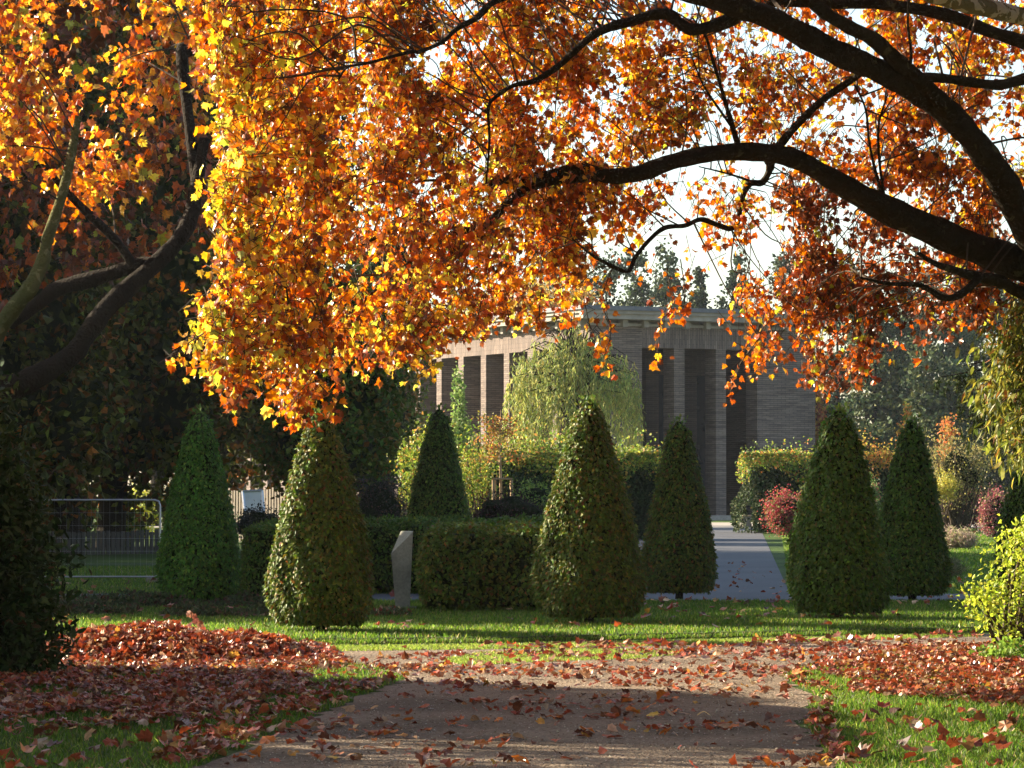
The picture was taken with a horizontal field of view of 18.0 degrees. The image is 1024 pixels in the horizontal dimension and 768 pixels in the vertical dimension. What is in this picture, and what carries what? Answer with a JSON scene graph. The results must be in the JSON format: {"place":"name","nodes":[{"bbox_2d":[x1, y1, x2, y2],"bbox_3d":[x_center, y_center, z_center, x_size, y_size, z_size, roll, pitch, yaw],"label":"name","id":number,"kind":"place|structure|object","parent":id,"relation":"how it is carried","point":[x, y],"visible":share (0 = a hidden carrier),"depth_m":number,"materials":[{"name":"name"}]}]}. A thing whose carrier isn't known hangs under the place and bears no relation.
{"place":"outdoors","nodes":[
{"label":"outdoors","id":0,"kind":"place"},
{"bbox_2d":[0,659,406,767],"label":"grass","id":1,"kind":"structure","parent":0,"point":[58,735],"depth_m":21.50,"materials":[{"name":"plant"}]},
{"bbox_2d":[25,565,418,593],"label":"grass","id":2,"kind":"structure","parent":0,"point":[101,570],"depth_m":58.39,"materials":[{"name":"plant"}]},
{"bbox_2d":[0,504,1023,767],"bbox_3d":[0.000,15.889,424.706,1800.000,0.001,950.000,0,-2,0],"label":"ground","id":3,"kind":"structure","parent":0,"point":[776,544],"depth_m":26.27,"materials":[{"name":"plant"}]},
{"bbox_2d":[0,47,53,324],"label":"dark tree","id":4,"kind":"object","parent":3,"relation":"on","point":[19,239],"visible":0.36,"depth_m":72.98,"materials":[{"name":"green plant"}]},
{"bbox_2d":[0,358,105,675],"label":"evergreen bush","id":5,"kind":"object","parent":3,"relation":"on","point":[24,629],"visible":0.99,"depth_m":27.86,"materials":[{"name":"green plant"}]},
{"bbox_2d":[44,482,97,530],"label":"undergrowth","id":6,"kind":"object","parent":3,"relation":"on","point":[90,526],"visible":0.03,"depth_m":96.75,"materials":[{"name":"green plant"}]},
{"bbox_2d":[0,2,148,532],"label":"dark tree","id":7,"kind":"object","parent":3,"relation":"on","point":[76,423],"visible":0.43,"depth_m":82.85,"materials":[{"name":"green plant"}]},
{"bbox_2d":[31,499,160,582],"bbox_3d":[-8.413,2.804,57.938,4.281,1.492,0.600,0,-2,0],"label":"fence panel","id":8,"kind":"object","parent":3,"relation":"on","point":[148,578],"visible":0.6,"depth_m":57.94,"materials":[{"name":"grey metal"}]},
{"bbox_2d":[41,0,151,517],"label":"dark tree","id":9,"kind":"object","parent":3,"relation":"on","point":[85,490],"visible":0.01,"depth_m":93.33,"materials":[{"name":"green plant"}]},
{"bbox_2d":[37,529,162,554],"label":"picket fence","id":10,"kind":"object","parent":3,"relation":"on","point":[130,542],"visible":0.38,"depth_m":81.34,"materials":[{"name":"grey wood"}]},
{"bbox_2d":[94,496,149,541],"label":"undergrowth","id":11,"kind":"object","parent":3,"relation":"on","point":[132,526],"visible":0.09,"depth_m":97.43,"materials":[{"name":"green plant"}]},
{"bbox_2d":[130,483,157,538],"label":"shrub","id":12,"kind":"object","parent":3,"relation":"on","point":[144,492],"visible":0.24,"depth_m":111.74,"materials":[{"name":"green plant"}]},
{"bbox_2d":[80,0,244,547],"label":"dark tree","id":13,"kind":"object","parent":3,"relation":"on","point":[166,402],"visible":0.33,"depth_m":90.70,"materials":[{"name":"green plant"}]},
{"bbox_2d":[0,0,362,402],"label":"plane tree","id":14,"kind":"object","parent":3,"relation":"on","point":[29,130],"visible":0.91,"depth_m":46.27,"materials":[{"name":"orange plant"}]},
{"bbox_2d":[40,618,326,664],"bbox_3d":[-3.294,2.482,31.174,3.126,0.450,2.941,0,-2,0],"label":"leaf pile","id":15,"kind":"object","parent":3,"relation":"on","point":[169,639],"visible":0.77,"depth_m":30.42,"materials":[{"name":"plant"}]},
{"bbox_2d":[186,607,205,629],"bbox_3d":[-3.036,2.333,31.151,0.209,0.370,0.126,0,-2,0],"label":"leaf","id":16,"kind":"object","parent":15,"relation":"in","point":[191,615],"visible":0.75,"depth_m":31.17,"materials":[{"name":"orange plant"}]},
{"bbox_2d":[141,481,234,540],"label":"undergrowth","id":17,"kind":"object","parent":3,"relation":"on","point":[162,517],"visible":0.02,"depth_m":98.74,"materials":[{"name":"green plant"}]},
{"bbox_2d":[148,440,274,525],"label":"dark tree","id":18,"kind":"object","parent":3,"relation":"on","point":[153,481],"depth_m":155.62,"materials":[{"name":"green plant"}]},
{"bbox_2d":[39,588,412,617],"bbox_3d":[-4.143,2.903,42.874,5.817,0.321,5.426,0,-2,0],"label":"ground cover","id":19,"kind":"object","parent":3,"relation":"on","point":[85,604],"visible":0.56,"depth_m":41.28,"materials":[{"name":"green plant"}]},
{"bbox_2d":[241,489,264,541],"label":"white board","id":20,"kind":"object","parent":3,"relation":"on","point":[250,497],"visible":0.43,"depth_m":98.06,"materials":[{"name":"white"}]},
{"bbox_2d":[228,488,284,541],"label":"picket fence","id":21,"kind":"object","parent":3,"relation":"on","point":[278,501],"visible":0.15,"depth_m":101.49,"materials":[{"name":"brown wood"}]},
{"bbox_2d":[235,502,279,537],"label":"shrub","id":22,"kind":"object","parent":3,"relation":"on","point":[248,519],"visible":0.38,"depth_m":85.62,"materials":[{"name":"green plant"}]},
{"bbox_2d":[237,516,278,596],"bbox_3d":[-3.446,2.665,49.663,1.501,1.256,3.711,0,-2,0],"label":"box hedge","id":23,"kind":"object","parent":3,"relation":"on","point":[258,539],"visible":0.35,"depth_m":48.02,"materials":[{"name":"green plant"}]},
{"bbox_2d":[205,0,370,511],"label":"dark tree","id":24,"kind":"object","parent":3,"relation":"on","point":[245,471],"visible":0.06,"depth_m":106.81,"materials":[{"name":"green plant"}]},
{"bbox_2d":[242,242,416,503],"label":"dark tree","id":25,"kind":"object","parent":3,"relation":"on","point":[364,424],"visible":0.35,"depth_m":87.03,"materials":[{"name":"green plant"}]},
{"bbox_2d":[353,470,410,518],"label":"shrub","id":26,"kind":"object","parent":3,"relation":"on","point":[378,499],"visible":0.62,"depth_m":79.63,"materials":[{"name":"green plant"}]},
{"bbox_2d":[329,207,438,497],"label":"dark tree","id":27,"kind":"object","parent":3,"relation":"on","point":[410,404],"visible":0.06,"depth_m":149.18,"materials":[{"name":"green plant"}]},
{"bbox_2d":[386,411,476,511],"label":"shrub","id":28,"kind":"object","parent":3,"relation":"on","point":[411,453],"visible":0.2,"depth_m":95.94,"materials":[{"name":"green plant"}]},
{"bbox_2d":[406,402,471,518],"bbox_3d":[-1.255,1.909,55.975,1.367,3.196,1.356,0,-2,0],"label":"topiary cone","id":29,"kind":"object","parent":3,"relation":"on","point":[438,486],"visible":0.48,"depth_m":55.71,"materials":[{"name":"green plant"}]},
{"bbox_2d":[363,512,543,591],"bbox_3d":[-0.481,2.749,53.124,4.631,1.322,3.065,0,-2,0],"label":"box hedge","id":30,"kind":"object","parent":3,"relation":"on","point":[383,534],"visible":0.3,"depth_m":51.83,"materials":[{"name":"green plant"}]},
{"bbox_2d":[447,361,474,463],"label":"columnar tree","id":31,"kind":"object","parent":3,"relation":"on","point":[459,397],"visible":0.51,"depth_m":164.91,"materials":[{"name":"green plant"}]},
{"bbox_2d":[457,410,498,517],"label":"shrub","id":32,"kind":"object","parent":3,"relation":"on","point":[480,482],"visible":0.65,"depth_m":92.91,"materials":[{"name":"green plant"}]},
{"bbox_2d":[413,516,542,610],"bbox_3d":[-0.255,2.444,43.852,2.134,1.308,3.657,0,-2,0],"label":"box hedge","id":33,"kind":"object","parent":3,"relation":"on","point":[463,565],"visible":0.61,"depth_m":42.20,"materials":[{"name":"green plant"}]},
{"bbox_2d":[469,410,533,498],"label":"staked sapling","id":34,"kind":"object","parent":3,"relation":"on","point":[499,434],"visible":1,"depth_m":91.95,"materials":[{"name":"plant"}]},
{"bbox_2d":[492,478,512,499],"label":"tree stakes","id":35,"kind":"object","parent":3,"relation":"on","point":[494,484],"visible":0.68,"depth_m":91.69,"materials":[{"name":"brown wood"}]},
{"bbox_2d":[470,482,547,519],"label":"shrub","id":36,"kind":"object","parent":3,"relation":"on","point":[510,506],"visible":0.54,"depth_m":73.58,"materials":[{"name":"green plant"}]},
{"bbox_2d":[511,477,549,511],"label":"shrub","id":37,"kind":"object","parent":3,"relation":"on","point":[541,492],"visible":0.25,"depth_m":81.69,"materials":[{"name":"green plant"}]},
{"bbox_2d":[233,305,839,519],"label":"brick hall","id":38,"kind":"structure","parent":3,"relation":"on","point":[691,380],"depth_m":195.75,"materials":[{"name":"brick"}]},
{"bbox_2d":[659,375,662,448],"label":"door","id":39,"kind":"structure","parent":38,"relation":"in","point":[660,376],"depth_m":196.66,"materials":[{"name":"black"}]},
{"bbox_2d":[697,376,704,491],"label":"door","id":40,"kind":"structure","parent":38,"relation":"in","point":[700,379],"depth_m":197.91,"materials":[{"name":"black"}]},
{"bbox_2d":[96,522,981,527],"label":"forecourt","id":41,"kind":"structure","parent":3,"relation":"on","point":[720,524],"depth_m":159.12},
{"bbox_2d":[525,251,570,305],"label":"pine","id":42,"kind":"object","parent":3,"relation":"on","point":[550,287],"visible":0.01,"depth_m":274.36,"materials":[{"name":"green plant"}]},
{"bbox_2d":[489,275,613,309],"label":"autumn tree","id":43,"kind":"object","parent":3,"relation":"on","point":[584,294],"visible":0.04,"depth_m":261.60,"materials":[{"name":"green plant"}]},
{"bbox_2d":[458,413,666,539],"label":"tall hedge","id":44,"kind":"object","parent":3,"relation":"on","point":[638,466],"visible":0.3,"depth_m":110.07,"materials":[{"name":"green plant"}]},
{"bbox_2d":[502,312,645,459],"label":"weeping willow","id":45,"kind":"object","parent":3,"relation":"on","point":[573,378],"visible":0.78,"depth_m":156.89,"materials":[{"name":"green plant"}]},
{"bbox_2d":[158,0,1023,434],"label":"plane tree","id":46,"kind":"object","parent":3,"relation":"on","point":[272,314],"visible":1,"depth_m":31.46,"materials":[{"name":"orange plant"}]},
{"bbox_2d":[570,244,630,305],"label":"pine","id":47,"kind":"object","parent":3,"relation":"on","point":[613,290],"visible":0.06,"depth_m":267.25,"materials":[{"name":"green plant"}]},
{"bbox_2d":[617,249,659,306],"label":"pine","id":48,"kind":"object","parent":3,"relation":"on","point":[642,291],"visible":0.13,"depth_m":279.89,"materials":[{"name":"green plant"}]},
{"bbox_2d":[330,631,981,650],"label":"grass","id":49,"kind":"structure","parent":3,"relation":"on","point":[393,647],"depth_m":33.76,"materials":[{"name":"plant"}]},
{"bbox_2d":[647,238,691,307],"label":"pine","id":50,"kind":"object","parent":3,"relation":"on","point":[658,294],"visible":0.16,"depth_m":272.27,"materials":[{"name":"green plant"}]},
{"bbox_2d":[687,266,711,308],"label":"pine","id":51,"kind":"object","parent":3,"relation":"on","point":[699,299],"visible":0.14,"depth_m":261.71,"materials":[{"name":"green plant"}]},
{"bbox_2d":[638,527,789,593],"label":"avenue","id":52,"kind":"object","parent":3,"relation":"on","point":[752,551],"depth_m":72.21,"materials":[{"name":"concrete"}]},
{"bbox_2d":[709,247,752,309],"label":"pine","id":53,"kind":"object","parent":3,"relation":"on","point":[731,284],"visible":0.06,"depth_m":270.15,"materials":[{"name":"green plant"}]},
{"bbox_2d":[730,435,815,532],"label":"tall hedge","id":54,"kind":"object","parent":3,"relation":"on","point":[760,477],"visible":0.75,"depth_m":127.97,"materials":[{"name":"green plant"}]},
{"bbox_2d":[757,484,802,537],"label":"shrub","id":55,"kind":"object","parent":3,"relation":"on","point":[781,513],"visible":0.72,"depth_m":115.55,"materials":[{"name":"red plant"}]},
{"bbox_2d":[768,251,808,310],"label":"pine","id":56,"kind":"object","parent":3,"relation":"on","point":[777,264],"visible":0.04,"depth_m":278.65,"materials":[{"name":"green plant"}]},
{"bbox_2d":[815,373,828,447],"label":"autumn tree","id":57,"kind":"object","parent":3,"relation":"on","point":[820,411],"visible":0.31,"depth_m":200.80,"materials":[{"name":"plant"}]},
{"bbox_2d":[805,258,888,431],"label":"pine","id":58,"kind":"object","parent":3,"relation":"on","point":[833,400],"visible":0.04,"depth_m":249.40,"materials":[{"name":"green plant"}]},
{"bbox_2d":[812,420,896,518],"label":"tall hedge","id":59,"kind":"object","parent":3,"relation":"on","point":[879,458],"visible":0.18,"depth_m":131.91,"materials":[{"name":"green plant"}]},
{"bbox_2d":[866,468,882,518],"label":"shrub","id":60,"kind":"object","parent":3,"relation":"on","point":[876,488],"visible":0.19,"depth_m":109.78,"materials":[{"name":"green plant"}]},
{"bbox_2d":[839,283,926,468],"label":"pine","id":61,"kind":"object","parent":3,"relation":"on","point":[871,406],"visible":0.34,"depth_m":235.59,"materials":[{"name":"green plant"}]},
{"bbox_2d":[894,401,911,436],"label":"columnar tree","id":62,"kind":"object","parent":3,"relation":"on","point":[908,413],"visible":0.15,"depth_m":140.00,"materials":[{"name":"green plant"}]},
{"bbox_2d":[864,264,942,452],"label":"pine","id":63,"kind":"object","parent":3,"relation":"on","point":[904,339],"visible":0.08,"depth_m":251.68,"materials":[{"name":"green plant"}]},
{"bbox_2d":[878,414,954,599],"bbox_3d":[5.784,1.788,46.846,1.221,2.723,1.222,0,-2,0],"label":"topiary cone","id":64,"kind":"object","parent":3,"relation":"on","point":[913,528],"visible":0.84,"depth_m":46.51,"materials":[{"name":"green plant"}]},
{"bbox_2d":[897,283,996,514],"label":"pine","id":65,"kind":"object","parent":3,"relation":"on","point":[937,405],"visible":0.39,"depth_m":231.14,"materials":[{"name":"green plant"}]},
{"bbox_2d":[934,465,961,526],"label":"shrub","id":66,"kind":"object","parent":3,"relation":"on","point":[945,484],"visible":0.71,"depth_m":107.73,"materials":[{"name":"yellow plant"}]},
{"bbox_2d":[935,413,960,466],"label":"autumn tree","id":67,"kind":"object","parent":3,"relation":"on","point":[945,438],"visible":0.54,"depth_m":149.88,"materials":[{"name":"orange plant"}]},
{"bbox_2d":[949,553,970,576],"bbox_3d":[8.381,3.488,61.951,0.809,0.533,1.711,0,-2,0],"label":"grass clump","id":68,"kind":"object","parent":3,"relation":"on","point":[957,570],"visible":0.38,"depth_m":61.60,"materials":[{"name":"green plant"}]},
{"bbox_2d":[939,487,982,531],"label":"shrub","id":69,"kind":"object","parent":3,"relation":"on","point":[975,520],"visible":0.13,"depth_m":127.75,"materials":[{"name":"green plant"}]},
{"bbox_2d":[923,417,1003,532],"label":"shrub","id":70,"kind":"object","parent":3,"relation":"on","point":[968,476],"visible":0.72,"depth_m":111.73,"materials":[{"name":"green plant"}]},
{"bbox_2d":[944,523,984,549],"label":"flowering grass","id":71,"kind":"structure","parent":3,"relation":"on","point":[964,538],"depth_m":91.62,"materials":[{"name":"beige plant"}]},
{"bbox_2d":[936,289,1013,506],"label":"pine","id":72,"kind":"object","parent":3,"relation":"on","point":[993,472],"visible":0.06,"depth_m":245.41,"materials":[{"name":"green plant"}]},
{"bbox_2d":[932,359,1021,461],"bbox_3d":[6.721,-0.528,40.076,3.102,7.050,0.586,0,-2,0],"label":"spruce","id":73,"kind":"object","parent":3,"relation":"on","point":[958,384],"visible":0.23,"depth_m":40.03,"materials":[{"name":"green plant"}]},
{"bbox_2d":[947,514,1023,643],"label":"lime shrub","id":74,"kind":"object","parent":3,"relation":"on","point":[1013,621],"visible":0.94,"depth_m":32.90,"materials":[{"name":"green plant"}]},
{"bbox_2d":[955,285,1023,488],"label":"drooping evergreen","id":75,"kind":"object","parent":3,"relation":"on","point":[1004,379],"visible":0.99,"depth_m":34.30,"materials":[{"name":"green plant"}]},
{"bbox_2d":[975,483,1007,536],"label":"shrub","id":76,"kind":"object","parent":3,"relation":"on","point":[988,515],"visible":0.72,"depth_m":117.59,"materials":[{"name":"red plant"}]},
{"bbox_2d":[969,636,1023,658],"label":"herb clump","id":77,"kind":"object","parent":3,"relation":"on","point":[1004,651],"visible":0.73,"depth_m":30.41,"materials":[{"name":"green plant"}]},
{"bbox_2d":[978,290,1019,495],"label":"pine","id":78,"kind":"object","parent":3,"relation":"on","point":[1003,297],"visible":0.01,"depth_m":256.39,"materials":[{"name":"green plant"}]},
{"bbox_2d":[40,597,1017,643],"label":"lawn","id":79,"kind":"structure","parent":0,"point":[604,634],"depth_m":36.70,"materials":[{"name":"plant"}]},
{"bbox_2d":[154,403,241,601],"bbox_3d":[-4.300,1.664,44.532,1.219,2.815,1.230,0,-2,0],"label":"topiary cone","id":80,"kind":"object","parent":79,"relation":"on","point":[199,552],"visible":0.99,"depth_m":44.22,"materials":[{"name":"green plant"}]},
{"bbox_2d":[262,406,374,631],"bbox_3d":[-2.160,1.509,36.218,1.278,2.557,1.286,0,-2,0],"label":"topiary cone","id":81,"kind":"object","parent":79,"relation":"on","point":[320,574],"visible":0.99,"depth_m":35.88,"materials":[{"name":"green plant"}]},
{"bbox_2d":[391,531,416,608],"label":"stone pillar","id":82,"kind":"structure","parent":79,"relation":"on","point":[401,555],"depth_m":43.30,"materials":[{"name":"stone"}]},
{"bbox_2d":[529,394,648,622],"bbox_3d":[0.919,1.486,38.554,1.439,2.759,1.332,0,-2,0],"label":"topiary cone","id":83,"kind":"object","parent":79,"relation":"on","point":[587,562],"visible":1,"depth_m":38.19,"materials":[{"name":"green plant"}]},
{"bbox_2d":[784,402,896,618],"bbox_3d":[4.049,1.563,39.978,1.377,2.701,1.410,0,-2,0],"label":"topiary cone","id":84,"kind":"object","parent":79,"relation":"on","point":[838,562],"visible":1,"depth_m":39.59,"materials":[{"name":"green plant"}]},
{"bbox_2d":[43,594,1018,600],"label":"cross path","id":85,"kind":"structure","parent":0,"point":[672,596],"depth_m":50.01,"materials":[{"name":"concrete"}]},
{"bbox_2d":[0,561,1023,767],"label":"fallen leaves","id":86,"kind":"object","parent":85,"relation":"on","point":[275,676],"depth_m":26.30,"materials":[{"name":"plant"}]},
{"bbox_2d":[640,413,719,598],"bbox_3d":[2.471,1.811,48.079,1.250,2.760,1.263,0,-2,0],"label":"topiary cone","id":87,"kind":"object","parent":85,"relation":"on","point":[680,557],"visible":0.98,"depth_m":47.74,"materials":[{"name":"green plant"}]},
{"bbox_2d":[991,469,1023,591],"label":"topiary cone","id":88,"kind":"object","parent":85,"relation":"on","point":[1013,506],"visible":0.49,"depth_m":49.76,"materials":[{"name":"green plant"}]},
{"bbox_2d":[90,0,1023,496],"label":"sky","id":89,"kind":"structure","parent":0,"point":[763,247],"materials":[{"name":"white"}]},
{"bbox_2d":[192,634,1023,767],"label":"gravel path","id":90,"kind":"structure","parent":0,"point":[659,753],"depth_m":22.45,"materials":[{"name":"gravel"}]},
{"bbox_2d":[249,745,261,756],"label":"fallen leaf","id":91,"kind":"object","parent":90,"relation":"on","point":[257,750],"visible":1,"depth_m":19.56,"materials":[{"name":"plant"}]},
{"bbox_2d":[259,735,275,743],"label":"fallen leaf","id":92,"kind":"object","parent":90,"relation":"on","point":[266,739],"visible":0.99,"depth_m":20.67,"materials":[{"name":"plant"}]},
{"bbox_2d":[294,718,308,725],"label":"fallen leaf","id":93,"kind":"object","parent":90,"relation":"on","point":[303,721],"visible":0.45,"depth_m":22.15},
{"bbox_2d":[316,741,330,752],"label":"fallen leaf","id":94,"kind":"object","parent":90,"relation":"on","point":[322,747],"visible":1,"depth_m":19.86,"materials":[{"name":"plant"}]},
{"bbox_2d":[341,705,354,711],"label":"fallen leaf","id":95,"kind":"object","parent":90,"relation":"on","point":[350,708],"visible":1,"depth_m":23.62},
{"bbox_2d":[414,752,430,766],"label":"fallen leaf","id":96,"kind":"object","parent":90,"relation":"on","point":[421,758],"visible":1,"depth_m":18.90,"materials":[{"name":"plant"}]},
{"bbox_2d":[473,739,487,748],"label":"fallen leaf","id":97,"kind":"object","parent":90,"relation":"on","point":[481,742],"visible":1,"depth_m":20.28,"materials":[{"name":"plant"}]},
{"bbox_2d":[494,752,512,762],"bbox_3d":[-0.051,2.206,19.174,0.116,0.064,0.104,0,-2,0],"label":"fallen leaf","id":98,"kind":"object","parent":90,"relation":"on","point":[503,754],"visible":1,"depth_m":19.16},
{"bbox_2d":[512,701,527,711],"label":"fallen leaf","id":99,"kind":"object","parent":90,"relation":"on","point":[517,705],"visible":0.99,"depth_m":23.52,"materials":[{"name":"plant"}]},
{"bbox_2d":[441,647,678,665],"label":"grass","id":100,"kind":"structure","parent":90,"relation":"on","point":[463,659],"depth_m":31.37,"materials":[{"name":"plant"}]},
{"bbox_2d":[656,689,671,698],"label":"fallen leaf","id":101,"kind":"object","parent":90,"relation":"on","point":[660,693],"visible":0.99,"depth_m":24.89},
{"bbox_2d":[756,756,779,767],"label":"fallen leaf","id":102,"kind":"object","parent":90,"relation":"on","point":[767,761],"visible":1,"depth_m":18.86,"materials":[{"name":"plant"}]},
{"bbox_2d":[779,683,792,692],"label":"fallen leaf","id":103,"kind":"object","parent":90,"relation":"on","point":[783,686],"visible":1,"depth_m":25.74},
{"bbox_2d":[789,753,804,765],"bbox_3d":[1.673,2.190,18.884,0.127,0.071,0.100,1,-2,-26],"label":"fallen leaf","id":104,"kind":"object","parent":90,"relation":"on","point":[794,758],"visible":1,"depth_m":18.89,"materials":[{"name":"plant"}]},
{"bbox_2d":[742,515,750,526],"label":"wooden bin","id":105,"kind":"object","parent":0,"point":[748,523],"visible":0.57,"depth_m":149.87,"materials":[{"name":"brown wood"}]},
{"bbox_2d":[781,529,1014,593],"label":"grass","id":106,"kind":"structure","parent":0,"point":[986,558],"depth_m":76.10,"materials":[{"name":"plant"}]},
{"bbox_2d":[781,645,1023,767],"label":"grass","id":107,"kind":"structure","parent":0,"point":[880,723],"depth_m":21.89,"materials":[{"name":"plant"}]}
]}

